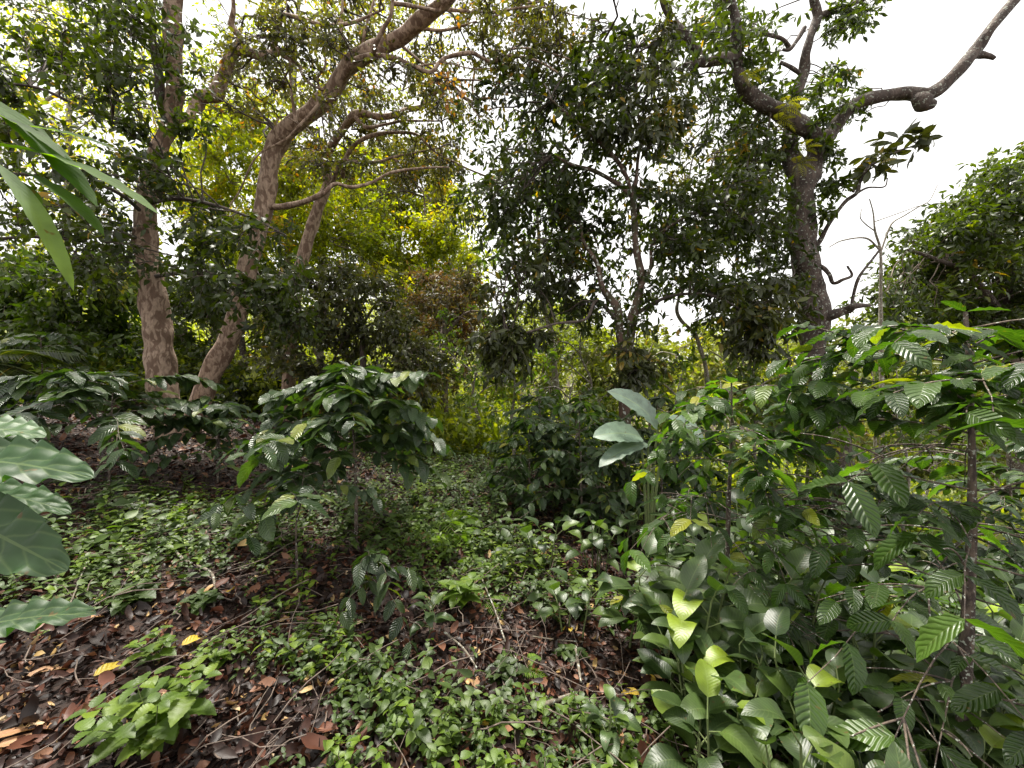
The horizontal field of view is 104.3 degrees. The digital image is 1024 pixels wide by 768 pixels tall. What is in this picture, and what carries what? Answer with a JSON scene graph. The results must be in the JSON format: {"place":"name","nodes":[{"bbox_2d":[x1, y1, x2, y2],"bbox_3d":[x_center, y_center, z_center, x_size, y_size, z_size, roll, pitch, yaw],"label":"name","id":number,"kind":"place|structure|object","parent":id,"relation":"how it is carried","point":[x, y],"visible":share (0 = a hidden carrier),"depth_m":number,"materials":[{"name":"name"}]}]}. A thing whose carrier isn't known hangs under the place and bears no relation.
{"place":"outdoors","nodes":[
{"label":"outdoors","id":0,"kind":"place"},
{"bbox_2d":[0,324,1023,767],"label":"ground","id":1,"kind":"structure","parent":0,"point":[126,622],"depth_m":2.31,"materials":[{"name":"brown plant"}]},
{"bbox_2d":[0,350,94,412],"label":"palm","id":2,"kind":"object","parent":1,"relation":"on","point":[34,356],"visible":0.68,"depth_m":4.66,"materials":[{"name":"green plant"}]},
{"bbox_2d":[0,414,95,636],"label":"coffee shrub","id":3,"kind":"object","parent":1,"relation":"on","point":[31,542],"visible":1,"depth_m":0.62,"materials":[{"name":"green plant"}]},
{"bbox_2d":[0,332,116,426],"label":"coffee shrub","id":4,"kind":"object","parent":1,"relation":"on","point":[40,337],"visible":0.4,"depth_m":4.97,"materials":[{"name":"green plant"}]},
{"bbox_2d":[0,102,159,290],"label":"lance leaved shrub","id":5,"kind":"object","parent":1,"relation":"on","point":[38,139],"visible":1,"depth_m":0.83,"materials":[{"name":"green plant"}]},
{"bbox_2d":[0,241,161,392],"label":"understory tree","id":6,"kind":"object","parent":1,"relation":"on","point":[20,313],"visible":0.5,"depth_m":8.74,"materials":[{"name":"green plant"}]},
{"bbox_2d":[0,0,213,303],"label":"yellow tree","id":7,"kind":"object","parent":1,"relation":"on","point":[68,138],"visible":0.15,"depth_m":10.78,"materials":[{"name":"green plant"}]},
{"bbox_2d":[0,368,239,488],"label":"coffee shrub","id":8,"kind":"object","parent":1,"relation":"on","point":[78,389],"visible":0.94,"depth_m":3.40,"materials":[{"name":"green plant"}]},
{"bbox_2d":[104,578,161,615],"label":"leafy herb","id":9,"kind":"object","parent":1,"relation":"on","point":[136,596],"visible":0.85,"depth_m":2.15,"materials":[{"name":"green plant"}]},
{"bbox_2d":[63,654,221,767],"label":"leafy herb","id":10,"kind":"object","parent":1,"relation":"on","point":[156,722],"visible":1,"depth_m":1.35,"materials":[{"name":"green plant"}]},
{"bbox_2d":[119,625,177,668],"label":"leafy herb","id":11,"kind":"object","parent":1,"relation":"on","point":[167,640],"visible":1,"depth_m":1.77,"materials":[{"name":"green plant"}]},
{"bbox_2d":[0,0,384,440],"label":"mottled tree","id":12,"kind":"object","parent":1,"relation":"on","point":[153,179],"visible":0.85,"depth_m":5.04,"materials":[{"name":"green plant"}]},
{"bbox_2d":[172,588,223,614],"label":"leafy herb","id":13,"kind":"object","parent":1,"relation":"on","point":[198,599],"visible":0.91,"depth_m":2.19,"materials":[{"name":"green plant"}]},
{"bbox_2d":[111,395,301,492],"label":"coffee shrub","id":14,"kind":"object","parent":1,"relation":"on","point":[159,429],"visible":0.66,"depth_m":4.03,"materials":[{"name":"green plant"}]},
{"bbox_2d":[190,628,252,669],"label":"leafy herb","id":15,"kind":"object","parent":1,"relation":"on","point":[214,655],"visible":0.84,"depth_m":1.80,"materials":[{"name":"green plant"}]},
{"bbox_2d":[130,246,313,414],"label":"understory tree","id":16,"kind":"object","parent":1,"relation":"on","point":[183,337],"visible":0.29,"depth_m":9.05,"materials":[{"name":"green plant"}]},
{"bbox_2d":[152,82,305,343],"bbox_3d":[-9.204,-5.197,13.225,8.347,10.358,4.290,0,0,43],"label":"yellow tree","id":17,"kind":"object","parent":1,"relation":"on","point":[226,183],"visible":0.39,"depth_m":11.78,"materials":[{"name":"green plant"}]},
{"bbox_2d":[191,465,384,580],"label":"coffee sapling","id":18,"kind":"object","parent":1,"relation":"on","point":[212,515],"visible":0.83,"depth_m":2.51,"materials":[{"name":"green plant"}]},
{"bbox_2d":[228,126,415,363],"bbox_3d":[-5.982,-4.170,12.907,6.734,9.191,5.611,0,0,0],"label":"yellow tree","id":19,"kind":"object","parent":1,"relation":"on","point":[326,239],"visible":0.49,"depth_m":11.70,"materials":[{"name":"green plant"}]},
{"bbox_2d":[183,0,464,270],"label":"yellow tree","id":20,"kind":"object","parent":1,"relation":"on","point":[289,106],"visible":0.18,"depth_m":11.94,"materials":[{"name":"green plant"}]},
{"bbox_2d":[218,356,456,556],"bbox_3d":[-1.323,0.569,3.354,1.619,1.609,2.204,0,0,30],"label":"coffee shrub","id":21,"kind":"object","parent":1,"relation":"on","point":[338,388],"visible":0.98,"depth_m":3.07,"materials":[{"name":"green plant"}]},
{"bbox_2d":[32,440,642,767],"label":"herbs","id":22,"kind":"object","parent":1,"relation":"on","point":[496,756],"visible":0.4,"depth_m":2.13,"materials":[{"name":"green plant"}]},
{"bbox_2d":[234,248,461,430],"bbox_3d":[-3.236,-0.780,7.872,4.488,3.605,2.699,0,0,0],"label":"dark bush","id":23,"kind":"object","parent":1,"relation":"on","point":[352,287],"visible":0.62,"depth_m":7.47,"materials":[{"name":"green plant"}]},
{"bbox_2d":[331,549,422,659],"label":"coffee sapling","id":24,"kind":"object","parent":1,"relation":"on","point":[377,565],"visible":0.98,"depth_m":2.20,"materials":[{"name":"green plant"}]},
{"bbox_2d":[276,58,506,420],"bbox_3d":[-2.924,-3.345,8.680,5.745,8.230,3.869,0,0,0],"label":"mottled tree","id":25,"kind":"object","parent":1,"relation":"on","point":[323,150],"visible":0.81,"depth_m":8.11,"materials":[{"name":"green plant"}]},
{"bbox_2d":[178,0,618,432],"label":"mottled tree","id":26,"kind":"object","parent":1,"relation":"on","point":[369,49],"visible":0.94,"depth_m":6.17,"materials":[{"name":"green plant"}]},
{"bbox_2d":[333,130,473,360],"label":"yellow tree","id":27,"kind":"object","parent":1,"relation":"on","point":[392,141],"visible":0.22,"depth_m":14.23,"materials":[{"name":"green plant"}]},
{"bbox_2d":[345,175,498,393],"bbox_3d":[-3.175,-3.387,14.116,5.976,9.133,5.678,0,0,0],"label":"yellow tree","id":28,"kind":"object","parent":1,"relation":"on","point":[443,248],"visible":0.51,"depth_m":12.92,"materials":[{"name":"green plant"}]},
{"bbox_2d":[407,591,455,636],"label":"broad leaved herb","id":29,"kind":"object","parent":1,"relation":"on","point":[430,619],"visible":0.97,"depth_m":2.25,"materials":[{"name":"green plant"}]},
{"bbox_2d":[399,512,483,541],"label":"plant","id":30,"kind":"object","parent":1,"relation":"on","point":[469,521],"visible":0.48,"depth_m":3.85,"materials":[{"name":"green plant"}]},
{"bbox_2d":[0,441,883,767],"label":"dark low herbs","id":31,"kind":"object","parent":1,"relation":"on","point":[454,725],"visible":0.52,"depth_m":2.60,"materials":[{"name":"green plant"}]},
{"bbox_2d":[390,260,498,435],"bbox_3d":[-1.837,-0.960,10.061,3.093,4.599,3.034,0,0,0],"label":"brown thicket","id":32,"kind":"object","parent":1,"relation":"on","point":[448,300],"visible":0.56,"depth_m":9.66,"materials":[{"name":"green plant"}]},
{"bbox_2d":[0,435,893,767],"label":"seedlings","id":33,"kind":"object","parent":1,"relation":"on","point":[388,725],"visible":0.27,"depth_m":2.17,"materials":[{"name":"green plant"}]},
{"bbox_2d":[438,572,484,608],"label":"leafy herb","id":34,"kind":"object","parent":1,"relation":"on","point":[464,587],"visible":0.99,"depth_m":2.56,"materials":[{"name":"green plant"}]},
{"bbox_2d":[0,275,1004,480],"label":"woods","id":35,"kind":"object","parent":1,"relation":"on","point":[373,313],"visible":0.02,"depth_m":34.74,"materials":[{"name":"green plant"}]},
{"bbox_2d":[485,654,530,690],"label":"leafy herb","id":36,"kind":"object","parent":1,"relation":"on","point":[509,664],"visible":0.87,"depth_m":2.02,"materials":[{"name":"green plant"}]},
{"bbox_2d":[0,431,1018,767],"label":"fallen twigs","id":37,"kind":"object","parent":1,"relation":"on","point":[456,607],"depth_m":2.02,"materials":[{"name":"brown wood"}]},
{"bbox_2d":[456,342,569,453],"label":"sapling","id":38,"kind":"object","parent":1,"relation":"on","point":[551,354],"visible":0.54,"depth_m":7.07,"materials":[{"name":"green plant"}]},
{"bbox_2d":[454,153,601,422],"bbox_3d":[0.194,-1.918,9.126,3.120,7.556,2.630,0,0,-37],"label":"slim tree","id":39,"kind":"object","parent":1,"relation":"on","point":[500,272],"visible":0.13,"depth_m":8.95,"materials":[{"name":"green plant"}]},
{"bbox_2d":[477,413,585,525],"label":"coffee shrub","id":40,"kind":"object","parent":1,"relation":"on","point":[496,478],"visible":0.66,"depth_m":4.67,"materials":[{"name":"green plant"}]},
{"bbox_2d":[52,318,1023,549],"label":"undergrowth","id":41,"kind":"object","parent":1,"relation":"on","point":[467,437],"visible":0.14,"depth_m":8.73,"materials":[{"name":"green plant"}]},
{"bbox_2d":[425,302,518,448],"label":"sapling","id":42,"kind":"object","parent":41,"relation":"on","point":[445,338],"visible":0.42,"depth_m":8.47,"materials":[{"name":"green plant"}]},
{"bbox_2d":[512,515,578,571],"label":"broad leaved herb","id":43,"kind":"object","parent":1,"relation":"on","point":[526,532],"visible":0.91,"depth_m":3.26,"materials":[{"name":"green plant"}]},
{"bbox_2d":[473,314,618,420],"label":"pale tree","id":44,"kind":"object","parent":1,"relation":"on","point":[602,370],"visible":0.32,"depth_m":13.62,"materials":[{"name":"green plant"}]},
{"bbox_2d":[490,391,614,516],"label":"coffee shrub","id":45,"kind":"object","parent":1,"relation":"on","point":[541,417],"visible":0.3,"depth_m":5.11,"materials":[{"name":"green plant"}]},
{"bbox_2d":[497,294,615,381],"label":"pale tree","id":46,"kind":"object","parent":1,"relation":"on","point":[526,326],"visible":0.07,"depth_m":22.41,"materials":[{"name":"green plant"}]},
{"bbox_2d":[524,379,611,459],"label":"sapling","id":47,"kind":"object","parent":1,"relation":"on","point":[559,395],"visible":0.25,"depth_m":6.50,"materials":[{"name":"green plant"}]},
{"bbox_2d":[551,643,589,665],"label":"leafy herb","id":48,"kind":"object","parent":1,"relation":"on","point":[567,651],"visible":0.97,"depth_m":2.31,"materials":[{"name":"green plant"}]},
{"bbox_2d":[535,568,613,642],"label":"broad leaved herb","id":49,"kind":"object","parent":1,"relation":"on","point":[552,587],"visible":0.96,"depth_m":2.51,"materials":[{"name":"green plant"}]},
{"bbox_2d":[515,394,641,547],"bbox_3d":[0.792,0.912,4.361,1.368,1.600,1.215,0,0,20],"label":"coffee shrub","id":50,"kind":"object","parent":1,"relation":"on","point":[608,499],"visible":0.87,"depth_m":4.21,"materials":[{"name":"green plant"}]},
{"bbox_2d":[525,310,650,457],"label":"sapling","id":51,"kind":"object","parent":1,"relation":"on","point":[586,359],"visible":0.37,"depth_m":7.50,"materials":[{"name":"green plant"}]},
{"bbox_2d":[565,508,626,574],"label":"broad leaved herb","id":52,"kind":"object","parent":1,"relation":"on","point":[595,539],"visible":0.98,"depth_m":3.37,"materials":[{"name":"green plant"}]},
{"bbox_2d":[552,408,658,515],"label":"coffee shrub","id":53,"kind":"object","parent":1,"relation":"on","point":[586,434],"visible":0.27,"depth_m":5.15,"materials":[{"name":"green plant"}]},
{"bbox_2d":[581,684,641,762],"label":"broad leaved herb","id":54,"kind":"object","parent":1,"relation":"on","point":[617,706],"visible":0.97,"depth_m":1.69,"materials":[{"name":"green plant"}]},
{"bbox_2d":[608,492,643,549],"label":"broad leaved herb","id":55,"kind":"object","parent":1,"relation":"on","point":[633,526],"visible":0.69,"depth_m":3.94,"materials":[{"name":"green plant"}]},
{"bbox_2d":[442,0,823,489],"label":"forked tree","id":56,"kind":"object","parent":1,"relation":"on","point":[763,322],"visible":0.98,"depth_m":5.81,"materials":[{"name":"green plant"}]},
{"bbox_2d":[598,530,681,648],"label":"broad leaved herb","id":57,"kind":"object","parent":1,"relation":"on","point":[621,585],"visible":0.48,"depth_m":2.34,"materials":[{"name":"green plant"}]},
{"bbox_2d":[593,388,703,561],"bbox_3d":[1.271,0.894,3.707,1.082,1.707,0.291,0,0,-12],"label":"banana plant","id":58,"kind":"object","parent":1,"relation":"on","point":[628,438],"visible":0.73,"depth_m":3.73,"materials":[{"name":"green plant"}]},
{"bbox_2d":[603,324,711,482],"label":"sapling","id":59,"kind":"object","parent":1,"relation":"on","point":[664,331],"visible":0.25,"depth_m":7.38,"materials":[{"name":"green plant"}]},
{"bbox_2d":[590,394,725,532],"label":"coffee shrub","id":60,"kind":"object","parent":1,"relation":"on","point":[658,402],"visible":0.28,"depth_m":4.48,"materials":[{"name":"green plant"}]},
{"bbox_2d":[622,555,748,686],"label":"broad leaved herb","id":61,"kind":"object","parent":1,"relation":"on","point":[681,637],"visible":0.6,"depth_m":2.02,"materials":[{"name":"green plant"}]},
{"bbox_2d":[631,351,740,497],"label":"sapling","id":62,"kind":"object","parent":1,"relation":"on","point":[684,366],"visible":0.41,"depth_m":6.35,"materials":[{"name":"green plant"}]},
{"bbox_2d":[641,417,741,514],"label":"coffee shrub","id":63,"kind":"object","parent":1,"relation":"on","point":[716,473],"visible":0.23,"depth_m":5.35,"materials":[{"name":"green plant"}]},
{"bbox_2d":[628,601,758,712],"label":"broad leaved herb","id":64,"kind":"object","parent":1,"relation":"on","point":[723,645],"visible":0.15,"depth_m":2.03,"materials":[{"name":"green plant"}]},
{"bbox_2d":[637,616,765,767],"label":"broad leaved herb","id":65,"kind":"object","parent":1,"relation":"on","point":[694,702],"visible":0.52,"depth_m":1.86,"materials":[{"name":"green plant"}]},
{"bbox_2d":[642,659,762,767],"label":"broad leaved herb","id":66,"kind":"object","parent":1,"relation":"on","point":[731,740],"visible":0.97,"depth_m":1.61,"materials":[{"name":"green plant"}]},
{"bbox_2d":[635,534,772,656],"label":"broad leaved herb","id":67,"kind":"object","parent":1,"relation":"on","point":[692,610],"visible":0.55,"depth_m":2.12,"materials":[{"name":"green plant"}]},
{"bbox_2d":[634,321,775,431],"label":"pale tree","id":68,"kind":"object","parent":1,"relation":"on","point":[659,346],"visible":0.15,"depth_m":16.65,"materials":[{"name":"green plant"}]},
{"bbox_2d":[651,97,786,485],"bbox_3d":[4.102,-2.017,7.928,3.000,8.230,2.667,0,0,0],"label":"slim tree","id":69,"kind":"object","parent":1,"relation":"on","point":[673,181],"visible":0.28,"depth_m":7.39,"materials":[{"name":"green plant"}]},
{"bbox_2d":[574,376,871,700],"bbox_3d":[1.325,0.898,2.664,1.588,1.903,1.731,0,0,44],"label":"coffee shrub","id":70,"kind":"object","parent":1,"relation":"on","point":[708,404],"visible":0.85,"depth_m":2.32,"materials":[{"name":"green plant"}]},
{"bbox_2d":[671,626,788,767],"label":"broad leaved herb","id":71,"kind":"object","parent":1,"relation":"on","point":[765,687],"visible":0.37,"depth_m":1.70,"materials":[{"name":"green plant"}]},
{"bbox_2d":[699,322,776,482],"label":"sapling","id":72,"kind":"object","parent":1,"relation":"on","point":[737,419],"visible":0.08,"depth_m":8.49,"materials":[{"name":"green plant"}]},
{"bbox_2d":[703,613,788,712],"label":"broad leaved herb","id":73,"kind":"object","parent":1,"relation":"on","point":[716,655],"visible":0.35,"depth_m":1.88,"materials":[{"name":"green plant"}]},
{"bbox_2d":[702,345,812,490],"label":"sapling","id":74,"kind":"object","parent":1,"relation":"on","point":[752,381],"visible":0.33,"depth_m":6.09,"materials":[{"name":"green plant"}]},
{"bbox_2d":[735,325,832,443],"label":"pale tree","id":75,"kind":"object","parent":1,"relation":"on","point":[794,344],"visible":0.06,"depth_m":18.80,"materials":[{"name":"green plant"}]},
{"bbox_2d":[726,546,849,668],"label":"broad leaved herb","id":76,"kind":"object","parent":1,"relation":"on","point":[798,558],"visible":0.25,"depth_m":2.23,"materials":[{"name":"green plant"}]},
{"bbox_2d":[731,481,849,543],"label":"coffee shrub","id":77,"kind":"object","parent":1,"relation":"on","point":[834,514],"visible":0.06,"depth_m":4.22,"materials":[{"name":"green plant"}]},
{"bbox_2d":[728,607,884,767],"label":"broad leaved herb","id":78,"kind":"object","parent":1,"relation":"on","point":[776,623],"visible":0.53,"depth_m":1.67,"materials":[{"name":"green plant"}]},
{"bbox_2d":[739,697,884,767],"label":"broad leaved herb","id":79,"kind":"object","parent":1,"relation":"on","point":[800,749],"visible":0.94,"depth_m":1.37,"materials":[{"name":"green plant"}]},
{"bbox_2d":[730,627,896,767],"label":"broad leaved herb","id":80,"kind":"object","parent":1,"relation":"on","point":[854,709],"visible":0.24,"depth_m":1.73,"materials":[{"name":"green plant"}]},
{"bbox_2d":[751,381,878,524],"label":"sapling","id":81,"kind":"object","parent":1,"relation":"on","point":[844,435],"visible":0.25,"depth_m":5.34,"materials":[{"name":"green plant"}]},
{"bbox_2d":[773,614,894,754],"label":"broad leaved herb","id":82,"kind":"object","parent":1,"relation":"on","point":[876,698],"visible":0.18,"depth_m":1.85,"materials":[{"name":"green plant"}]},
{"bbox_2d":[654,0,1020,528],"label":"great tree","id":83,"kind":"object","parent":1,"relation":"on","point":[764,102],"visible":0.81,"depth_m":6.76,"materials":[{"name":"green plant"}]},
{"bbox_2d":[807,576,929,716],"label":"broad leaved herb","id":84,"kind":"object","parent":1,"relation":"on","point":[912,620],"visible":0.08,"depth_m":2.29,"materials":[{"name":"green plant"}]},
{"bbox_2d":[820,634,917,736],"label":"broad leaved herb","id":85,"kind":"object","parent":1,"relation":"on","point":[890,673],"visible":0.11,"depth_m":2.04,"materials":[{"name":"green plant"}]},
{"bbox_2d":[808,556,936,722],"bbox_3d":[1.860,1.461,2.058,0.608,0.940,0.711,0,0,7],"label":"broad leaved herb","id":86,"kind":"object","parent":1,"relation":"on","point":[901,661],"visible":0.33,"depth_m":2.06,"materials":[{"name":"green plant"}]},
{"bbox_2d":[836,331,928,499],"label":"sapling","id":87,"kind":"object","parent":1,"relation":"on","point":[873,378],"visible":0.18,"depth_m":8.47,"materials":[{"name":"green plant"}]},
{"bbox_2d":[828,185,937,501],"bbox_3d":[7.456,-0.529,7.998,2.196,6.947,0.086,0,0,0],"label":"bare sapling","id":88,"kind":"object","parent":1,"relation":"on","point":[880,321],"visible":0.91,"depth_m":7.99,"materials":[{"name":"brown plant"}]},
{"bbox_2d":[748,300,1023,767],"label":"coffee shrub","id":89,"kind":"object","parent":1,"relation":"on","point":[940,396],"visible":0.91,"depth_m":1.57,"materials":[{"name":"green plant"}]},
{"bbox_2d":[810,448,982,578],"bbox_3d":[4.169,1.562,4.576,1.637,1.611,1.221,0,0,0],"label":"coffee shrub","id":90,"kind":"object","parent":1,"relation":"on","point":[876,491],"visible":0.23,"depth_m":4.41,"materials":[{"name":"green plant"}]},
{"bbox_2d":[885,741,912,767],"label":"broad leaved herb","id":91,"kind":"object","parent":1,"relation":"on","point":[896,756],"visible":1,"depth_m":1.22,"materials":[{"name":"green plant"}]},
{"bbox_2d":[817,310,987,500],"bbox_3d":[15.385,0.947,15.726,12.376,8.590,5.672,0,0,-42],"label":"pale tree","id":92,"kind":"object","parent":1,"relation":"on","point":[922,474],"visible":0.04,"depth_m":14.08,"materials":[{"name":"green plant"}]},
{"bbox_2d":[860,363,963,531],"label":"sapling","id":93,"kind":"object","parent":1,"relation":"on","point":[901,434],"visible":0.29,"depth_m":6.11,"materials":[{"name":"green plant"}]},
{"bbox_2d":[834,141,1023,515],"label":"edge tree","id":94,"kind":"object","parent":1,"relation":"on","point":[967,234],"visible":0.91,"depth_m":10.03,"materials":[{"name":"green plant"}]},
{"bbox_2d":[882,643,993,737],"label":"broad leaved herb","id":95,"kind":"object","parent":1,"relation":"on","point":[890,716],"visible":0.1,"depth_m":1.95,"materials":[{"name":"green plant"}]},
{"bbox_2d":[898,692,989,767],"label":"broad leaved herb","id":96,"kind":"object","parent":1,"relation":"on","point":[930,755],"visible":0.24,"depth_m":1.78,"materials":[{"name":"green plant"}]},
{"bbox_2d":[893,340,1006,498],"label":"pale tree","id":97,"kind":"object","parent":1,"relation":"on","point":[979,446],"visible":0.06,"depth_m":13.81,"materials":[{"name":"green plant"}]},
{"bbox_2d":[887,665,1020,767],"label":"broad leaved herb","id":98,"kind":"object","parent":1,"relation":"on","point":[976,742],"visible":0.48,"depth_m":1.62,"materials":[{"name":"green plant"}]},
{"bbox_2d":[900,424,1023,603],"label":"coffee shrub","id":99,"kind":"object","parent":1,"relation":"on","point":[1012,475],"visible":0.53,"depth_m":3.61,"materials":[{"name":"green plant"}]},
{"bbox_2d":[914,652,1023,767],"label":"broad leaved herb","id":100,"kind":"object","parent":1,"relation":"on","point":[1005,730],"visible":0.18,"depth_m":1.73,"materials":[{"name":"green plant"}]},
{"bbox_2d":[916,639,1023,767],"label":"broad leaved herb","id":101,"kind":"object","parent":1,"relation":"on","point":[996,717],"visible":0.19,"depth_m":1.73,"materials":[{"name":"green plant"}]},
{"bbox_2d":[945,359,1023,548],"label":"sapling","id":102,"kind":"object","parent":1,"relation":"on","point":[989,443],"visible":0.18,"depth_m":7.41,"materials":[{"name":"green plant"}]},
{"bbox_2d":[973,654,1023,713],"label":"broad leaved herb","id":103,"kind":"object","parent":1,"relation":"on","point":[980,675],"visible":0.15,"depth_m":2.01,"materials":[{"name":"green plant"}]},
{"bbox_2d":[0,0,1023,391],"label":"sky","id":104,"kind":"structure","parent":0,"point":[918,43],"materials":[{"name":"white"}]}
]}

